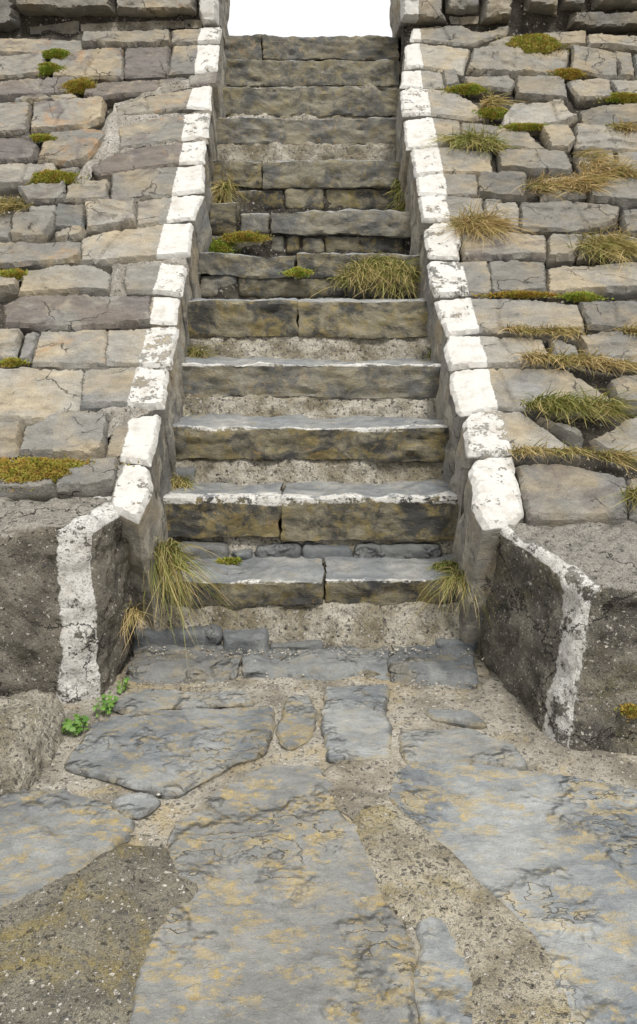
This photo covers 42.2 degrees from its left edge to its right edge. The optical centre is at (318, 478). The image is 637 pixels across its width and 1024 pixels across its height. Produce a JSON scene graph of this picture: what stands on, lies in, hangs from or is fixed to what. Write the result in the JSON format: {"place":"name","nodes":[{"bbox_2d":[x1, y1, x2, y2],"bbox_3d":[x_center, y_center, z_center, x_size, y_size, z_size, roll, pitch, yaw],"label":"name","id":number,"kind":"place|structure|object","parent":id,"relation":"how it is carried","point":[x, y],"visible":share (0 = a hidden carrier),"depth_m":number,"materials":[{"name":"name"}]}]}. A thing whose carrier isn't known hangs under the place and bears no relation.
{"place":"outdoors","nodes":[
{"label":"outdoors","id":0,"kind":"place"},
{"bbox_2d":[227,0,391,36],"label":"sky","id":1,"kind":"structure","parent":0,"point":[281,18],"materials":[{"name":"white"}]},
{"bbox_2d":[30,483,636,963],"bbox_3d":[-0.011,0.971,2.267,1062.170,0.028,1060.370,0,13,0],"label":"ground","id":2,"kind":"structure","parent":0,"point":[506,717],"depth_m":2.74,"materials":[{"name":"beige concrete"}]},
{"bbox_2d":[0,689,64,796],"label":"boulder","id":3,"kind":"object","parent":2,"relation":"on","point":[31,733],"visible":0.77,"depth_m":2.57,"materials":[{"name":"stone"}]},
{"bbox_2d":[0,788,134,907],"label":"flagstone","id":4,"kind":"object","parent":2,"relation":"on","point":[48,836],"visible":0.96,"depth_m":2.22,"materials":[{"name":"stone"}]},
{"bbox_2d":[0,496,137,703],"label":"concrete block","id":5,"kind":"structure","parent":2,"relation":"on","point":[67,594],"depth_m":2.92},
{"bbox_2d":[62,714,89,736],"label":"leafy weed","id":6,"kind":"object","parent":2,"relation":"on","point":[79,720],"visible":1,"depth_m":2.76,"materials":[{"name":"green plant"}]},
{"bbox_2d":[0,843,198,1023],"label":"concrete patch","id":7,"kind":"object","parent":2,"relation":"on","point":[94,983],"visible":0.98,"depth_m":1.88,"materials":[{"name":"grey concrete"}]},
{"bbox_2d":[91,691,118,716],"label":"leafy weed","id":8,"kind":"object","parent":2,"relation":"on","point":[110,705],"visible":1,"depth_m":2.89,"materials":[{"name":"green plant"}]},
{"bbox_2d":[0,26,226,630],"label":"revetment wall","id":9,"kind":"structure","parent":2,"relation":"on","point":[93,318],"depth_m":4.46,"materials":[{"name":"stone"}]},
{"bbox_2d":[0,456,13,466],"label":"moss cushion","id":10,"kind":"object","parent":9,"relation":"on","point":[4,459],"visible":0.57,"depth_m":3.21,"materials":[{"name":"plant"}]},
{"bbox_2d":[0,357,31,367],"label":"moss cushion","id":11,"kind":"object","parent":9,"relation":"on","point":[10,362],"visible":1,"depth_m":3.77,"materials":[{"name":"green plant"}]},
{"bbox_2d":[0,268,31,279],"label":"moss cushion","id":12,"kind":"object","parent":9,"relation":"on","point":[17,273],"visible":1,"depth_m":4.30,"materials":[{"name":"green plant"}]},
{"bbox_2d":[0,190,32,214],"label":"grass tuft","id":13,"kind":"object","parent":9,"relation":"on","point":[9,205],"visible":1,"depth_m":4.69,"materials":[{"name":"beige plant"}]},
{"bbox_2d":[17,133,57,142],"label":"moss cushion","id":14,"kind":"object","parent":9,"relation":"on","point":[40,137],"visible":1,"depth_m":5.24,"materials":[{"name":"green plant"}]},
{"bbox_2d":[35,62,67,78],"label":"moss cushion","id":15,"kind":"object","parent":9,"relation":"on","point":[47,68],"visible":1,"depth_m":5.73,"materials":[{"name":"green plant"}]},
{"bbox_2d":[41,47,72,61],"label":"moss cushion","id":16,"kind":"object","parent":9,"relation":"on","point":[52,53],"visible":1,"depth_m":5.84,"materials":[{"name":"green plant"}]},
{"bbox_2d":[23,168,96,185],"bbox_3d":[-1.599,-1.802,4.957,0.527,0.138,0.178,0,13,0],"label":"moss cushion","id":17,"kind":"object","parent":9,"relation":"on","point":[46,176],"visible":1,"depth_m":4.94,"materials":[{"name":"green plant"}]},
{"bbox_2d":[0,454,138,491],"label":"moss cushion","id":18,"kind":"object","parent":9,"relation":"on","point":[23,469],"visible":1,"depth_m":3.16,"materials":[{"name":"plant"}]},
{"bbox_2d":[59,76,101,94],"bbox_3d":[-1.633,-2.679,5.628,0.341,0.178,0.204,-6,14,-23],"label":"moss cushion","id":19,"kind":"object","parent":9,"relation":"on","point":[79,85],"visible":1,"depth_m":5.59,"materials":[{"name":"plant"}]},
{"bbox_2d":[0,0,229,41],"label":"parapet wall","id":20,"kind":"structure","parent":9,"relation":"on","point":[38,17],"depth_m":6.09,"materials":[{"name":"stone"}]},
{"bbox_2d":[116,677,129,692],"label":"leafy weed","id":21,"kind":"object","parent":2,"relation":"on","point":[126,679],"visible":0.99,"depth_m":3.04,"materials":[{"name":"green plant"}]},
{"bbox_2d":[110,792,160,819],"bbox_3d":[-0.524,0.956,2.381,0.128,0.061,0.113,11,17,39],"label":"flagstone","id":22,"kind":"object","parent":2,"relation":"on","point":[137,806],"visible":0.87,"depth_m":2.36,"materials":[{"name":"stone"}]},
{"bbox_2d":[64,706,276,798],"bbox_3d":[-0.469,0.884,2.668,0.655,0.072,0.518,0,13,0],"label":"flagstone","id":23,"kind":"object","parent":2,"relation":"on","point":[173,754],"visible":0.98,"depth_m":2.65,"materials":[{"name":"stone"}]},
{"bbox_2d":[112,689,254,714],"bbox_3d":[-0.481,0.817,2.968,0.505,0.066,0.168,0,13,0],"label":"flagstone","id":24,"kind":"object","parent":2,"relation":"on","point":[148,700],"visible":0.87,"depth_m":2.95,"materials":[{"name":"stone"}]},
{"bbox_2d":[128,765,417,1023],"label":"flagstone","id":25,"kind":"object","parent":2,"relation":"on","point":[286,914],"visible":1,"depth_m":1.91,"materials":[{"name":"stone"}]},
{"bbox_2d":[275,694,316,750],"bbox_3d":[-0.075,0.848,2.836,0.139,0.065,0.357,0,13,0],"label":"flagstone","id":26,"kind":"object","parent":2,"relation":"on","point":[296,727],"visible":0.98,"depth_m":2.80,"materials":[{"name":"stone"}]},
{"bbox_2d":[125,34,489,688],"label":"stone staircase","id":27,"kind":"structure","parent":2,"relation":"on","point":[311,441],"depth_m":4.00,"materials":[{"name":"stone"}]},
{"bbox_2d":[118,599,173,646],"bbox_3d":[-0.699,0.574,3.120,0.287,0.198,0.184,6,14,24],"label":"grass tuft","id":28,"kind":"object","parent":27,"relation":"on","point":[132,614],"visible":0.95,"depth_m":3.15,"materials":[{"name":"beige plant"}]},
{"bbox_2d":[170,473,200,489],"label":"grass tuft","id":29,"kind":"object","parent":27,"relation":"on","point":[179,481],"visible":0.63,"depth_m":3.72,"materials":[{"name":"plant"}]},
{"bbox_2d":[142,535,254,665],"bbox_3d":[-0.488,0.463,3.136,0.577,0.485,0.261,0,13,0],"label":"grass tuft","id":30,"kind":"object","parent":27,"relation":"on","point":[172,562],"visible":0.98,"depth_m":3.18,"materials":[{"name":"plant"}]},
{"bbox_2d":[186,339,220,357],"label":"grass tuft","id":31,"kind":"object","parent":27,"relation":"on","point":[196,353],"visible":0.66,"depth_m":4.39,"materials":[{"name":"green plant"}]},
{"bbox_2d":[208,239,241,253],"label":"moss cushion","id":32,"kind":"object","parent":27,"relation":"on","point":[220,247],"visible":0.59,"depth_m":5.11,"materials":[{"name":"green plant"}]},
{"bbox_2d":[213,556,242,564],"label":"moss cushion","id":33,"kind":"object","parent":27,"relation":"on","point":[231,560],"visible":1,"depth_m":3.53,"materials":[{"name":"green plant"}]},
{"bbox_2d":[210,174,245,202],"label":"grass tuft","id":34,"kind":"object","parent":27,"relation":"on","point":[222,190],"visible":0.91,"depth_m":5.46,"materials":[{"name":"plant"}]},
{"bbox_2d":[212,230,271,243],"bbox_3d":[-0.469,-1.510,5.157,0.406,0.102,0.168,0,13,0],"label":"moss cushion","id":35,"kind":"object","parent":27,"relation":"on","point":[239,236],"visible":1,"depth_m":5.13,"materials":[{"name":"green plant"}]},
{"bbox_2d":[279,266,315,278],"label":"moss cushion","id":36,"kind":"object","parent":27,"relation":"on","point":[298,272],"visible":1,"depth_m":4.75,"materials":[{"name":"green plant"}]},
{"bbox_2d":[307,251,422,299],"bbox_3d":[0.316,-1.071,4.661,0.807,0.439,0.262,0,13,0],"label":"grass tuft","id":37,"kind":"object","parent":27,"relation":"on","point":[386,270],"visible":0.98,"depth_m":4.71,"materials":[{"name":"plant"}]},
{"bbox_2d":[381,163,404,211],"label":"grass tuft","id":38,"kind":"object","parent":27,"relation":"on","point":[398,190],"visible":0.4,"depth_m":5.47,"materials":[{"name":"green plant"}]},
{"bbox_2d":[420,346,430,360],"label":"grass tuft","id":39,"kind":"object","parent":27,"relation":"on","point":[429,356],"visible":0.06,"depth_m":4.32,"materials":[{"name":"brown plant"}]},
{"bbox_2d":[425,559,458,572],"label":"moss cushion","id":40,"kind":"object","parent":27,"relation":"on","point":[447,565],"visible":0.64,"depth_m":3.42,"materials":[{"name":"green plant"}]},
{"bbox_2d":[403,566,498,629],"bbox_3d":[0.530,0.488,3.172,0.510,0.282,0.199,0,13,0],"label":"grass tuft","id":41,"kind":"object","parent":27,"relation":"on","point":[458,576],"visible":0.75,"depth_m":3.20,"materials":[{"name":"plant"}]},
{"bbox_2d":[0,645,632,1022],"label":"gravel","id":42,"kind":"structure","parent":2,"relation":"on","point":[158,794],"depth_m":3.09,"materials":[{"name":"grey gravel"}]},
{"bbox_2d":[321,684,392,763],"bbox_3d":[0.135,0.848,2.838,0.255,0.065,0.521,0,13,0],"label":"flagstone","id":43,"kind":"object","parent":2,"relation":"on","point":[356,724],"visible":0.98,"depth_m":2.80,"materials":[{"name":"stone"}]},
{"bbox_2d":[323,756,403,821],"bbox_3d":[0.126,0.934,2.453,0.285,0.071,0.346,0,13,0],"label":"concrete patch","id":44,"kind":"object","parent":2,"relation":"on","point":[358,785],"visible":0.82,"depth_m":2.46,"materials":[{"name":"beige concrete"}]},
{"bbox_2d":[414,916,472,1023],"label":"flagstone","id":45,"kind":"object","parent":2,"relation":"on","point":[443,984],"visible":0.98,"depth_m":1.77,"materials":[{"name":"stone"}]},
{"bbox_2d":[426,709,486,729],"bbox_3d":[0.476,0.843,2.858,0.211,0.064,0.091,3,13,12],"label":"flagstone","id":46,"kind":"object","parent":2,"relation":"on","point":[463,719],"visible":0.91,"depth_m":2.83,"materials":[{"name":"stone"}]},
{"bbox_2d":[352,804,570,1023],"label":"concrete patch","id":47,"kind":"object","parent":2,"relation":"on","point":[420,871],"visible":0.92,"depth_m":1.94,"materials":[{"name":"beige concrete"}]},
{"bbox_2d":[398,728,527,770],"bbox_3d":[0.456,0.889,2.660,0.394,0.065,0.249,0,13,0],"label":"flagstone","id":48,"kind":"object","parent":2,"relation":"on","point":[470,746],"visible":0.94,"depth_m":2.64,"materials":[{"name":"stone"}]},
{"bbox_2d":[389,761,636,1023],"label":"flagstone","id":49,"kind":"object","parent":2,"relation":"on","point":[549,861],"visible":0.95,"depth_m":2.15,"materials":[{"name":"stone"}]},
{"bbox_2d":[396,25,636,643],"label":"revetment wall","id":50,"kind":"structure","parent":2,"relation":"on","point":[484,382],"depth_m":4.33,"materials":[{"name":"stone"}]},
{"bbox_2d":[432,82,492,96],"bbox_3d":[0.995,-2.652,5.598,0.447,0.155,0.155,-3,13,-13],"label":"moss cushion","id":51,"kind":"object","parent":50,"relation":"on","point":[464,89],"visible":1,"depth_m":5.58,"materials":[{"name":"green plant"}]},
{"bbox_2d":[420,118,522,158],"bbox_3d":[0.962,-2.076,5.056,0.793,0.309,0.425,0,13,0],"label":"grass tuft","id":52,"kind":"object","parent":50,"relation":"on","point":[477,139],"visible":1,"depth_m":5.14,"materials":[{"name":"green plant"}]},
{"bbox_2d":[424,197,543,253],"bbox_3d":[0.903,-1.360,4.463,0.698,0.343,0.440,-2,13,-7],"label":"grass tuft","id":53,"kind":"object","parent":50,"relation":"on","point":[486,223],"visible":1,"depth_m":4.54,"materials":[{"name":"beige plant"}]},
{"bbox_2d":[468,106,507,120],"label":"moss cushion","id":54,"kind":"object","parent":50,"relation":"on","point":[489,113],"visible":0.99,"depth_m":5.41,"materials":[{"name":"green plant"}]},
{"bbox_2d":[477,83,528,112],"bbox_3d":[1.215,-2.446,5.377,0.354,0.254,0.292,7,15,27],"label":"grass tuft","id":55,"kind":"object","parent":50,"relation":"on","point":[489,101],"visible":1,"depth_m":5.44,"materials":[{"name":"beige plant"}]},
{"bbox_2d":[389,0,636,85],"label":"parapet wall","id":56,"kind":"structure","parent":50,"relation":"on","point":[587,16],"depth_m":6.07,"materials":[{"name":"stone"}]},
{"bbox_2d":[466,289,562,299],"bbox_3d":[1.029,-0.937,4.188,0.570,0.054,0.079,0,13,0],"label":"moss cushion","id":57,"kind":"object","parent":50,"relation":"on","point":[525,294],"visible":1,"depth_m":4.18,"materials":[{"name":"plant"}]},
{"bbox_2d":[495,122,551,131],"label":"moss cushion","id":58,"kind":"object","parent":50,"relation":"on","point":[527,126],"visible":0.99,"depth_m":5.32,"materials":[{"name":"green plant"}]},
{"bbox_2d":[479,33,576,58],"bbox_3d":[1.508,-3.120,5.928,0.703,0.251,0.275,0,13,0],"label":"moss cushion","id":59,"kind":"object","parent":50,"relation":"on","point":[537,43],"visible":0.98,"depth_m":5.88,"materials":[{"name":"green plant"}]},
{"bbox_2d":[493,317,588,342],"bbox_3d":[1.044,-0.691,3.861,0.505,0.140,0.217,0,13,0],"label":"grass tuft","id":60,"kind":"object","parent":50,"relation":"on","point":[527,330],"visible":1,"depth_m":3.90,"materials":[{"name":"brown plant"}]},
{"bbox_2d":[545,67,588,82],"bbox_3d":[1.739,-2.802,5.715,0.324,0.140,0.150,0,13,0],"label":"moss cushion","id":61,"kind":"object","parent":50,"relation":"on","point":[570,73],"visible":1,"depth_m":5.70,"materials":[{"name":"plant"}]},
{"bbox_2d":[505,436,636,473],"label":"grass tuft","id":62,"kind":"object","parent":50,"relation":"on","point":[610,456],"visible":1,"depth_m":3.23,"materials":[{"name":"brown plant"}]},
{"bbox_2d":[511,339,636,375],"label":"grass tuft","id":63,"kind":"object","parent":50,"relation":"on","point":[585,359],"visible":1,"depth_m":3.71,"materials":[{"name":"brown plant"}]},
{"bbox_2d":[514,376,636,431],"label":"grass tuft","id":64,"kind":"object","parent":50,"relation":"on","point":[566,403],"visible":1,"depth_m":3.43,"materials":[{"name":"plant"}]},
{"bbox_2d":[515,147,636,201],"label":"grass tuft","id":65,"kind":"object","parent":50,"relation":"on","point":[592,181],"visible":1,"depth_m":4.86,"materials":[{"name":"beige plant"}]},
{"bbox_2d":[556,291,612,303],"bbox_3d":[1.334,-0.914,4.164,0.317,0.076,0.112,0,13,0],"label":"moss cushion","id":66,"kind":"object","parent":50,"relation":"on","point":[581,296],"visible":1,"depth_m":4.16,"materials":[{"name":"green plant"}]},
{"bbox_2d":[559,218,636,271],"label":"grass tuft","id":67,"kind":"object","parent":50,"relation":"on","point":[618,246],"visible":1,"depth_m":4.40,"materials":[{"name":"plant"}]},
{"bbox_2d":[594,91,636,103],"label":"moss cushion","id":68,"kind":"object","parent":50,"relation":"on","point":[627,97],"visible":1,"depth_m":5.52,"materials":[{"name":"green plant"}]},
{"bbox_2d":[595,153,636,179],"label":"grass tuft","id":69,"kind":"object","parent":50,"relation":"on","point":[628,173],"visible":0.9,"depth_m":4.93,"materials":[{"name":"beige plant"}]},
{"bbox_2d":[596,479,636,511],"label":"grass tuft","id":70,"kind":"object","parent":50,"relation":"on","point":[632,494],"visible":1,"depth_m":3.02,"materials":[{"name":"green plant"}]},
{"bbox_2d":[604,115,636,136],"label":"grass tuft","id":71,"kind":"object","parent":50,"relation":"on","point":[626,127],"visible":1,"depth_m":5.26,"materials":[{"name":"beige plant"}]},
{"bbox_2d":[607,321,636,339],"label":"grass tuft","id":72,"kind":"object","parent":50,"relation":"on","point":[629,330],"visible":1,"depth_m":3.91,"materials":[{"name":"beige plant"}]},
{"bbox_2d":[480,517,636,755],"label":"concrete block","id":73,"kind":"structure","parent":2,"relation":"on","point":[558,650],"depth_m":2.73,"materials":[{"name":"grey concrete"}]},
{"bbox_2d":[614,703,636,721],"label":"moss cushion","id":74,"kind":"object","parent":73,"relation":"on","point":[629,710],"visible":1,"depth_m":2.61,"materials":[{"name":"yellow plant"}]}
]}

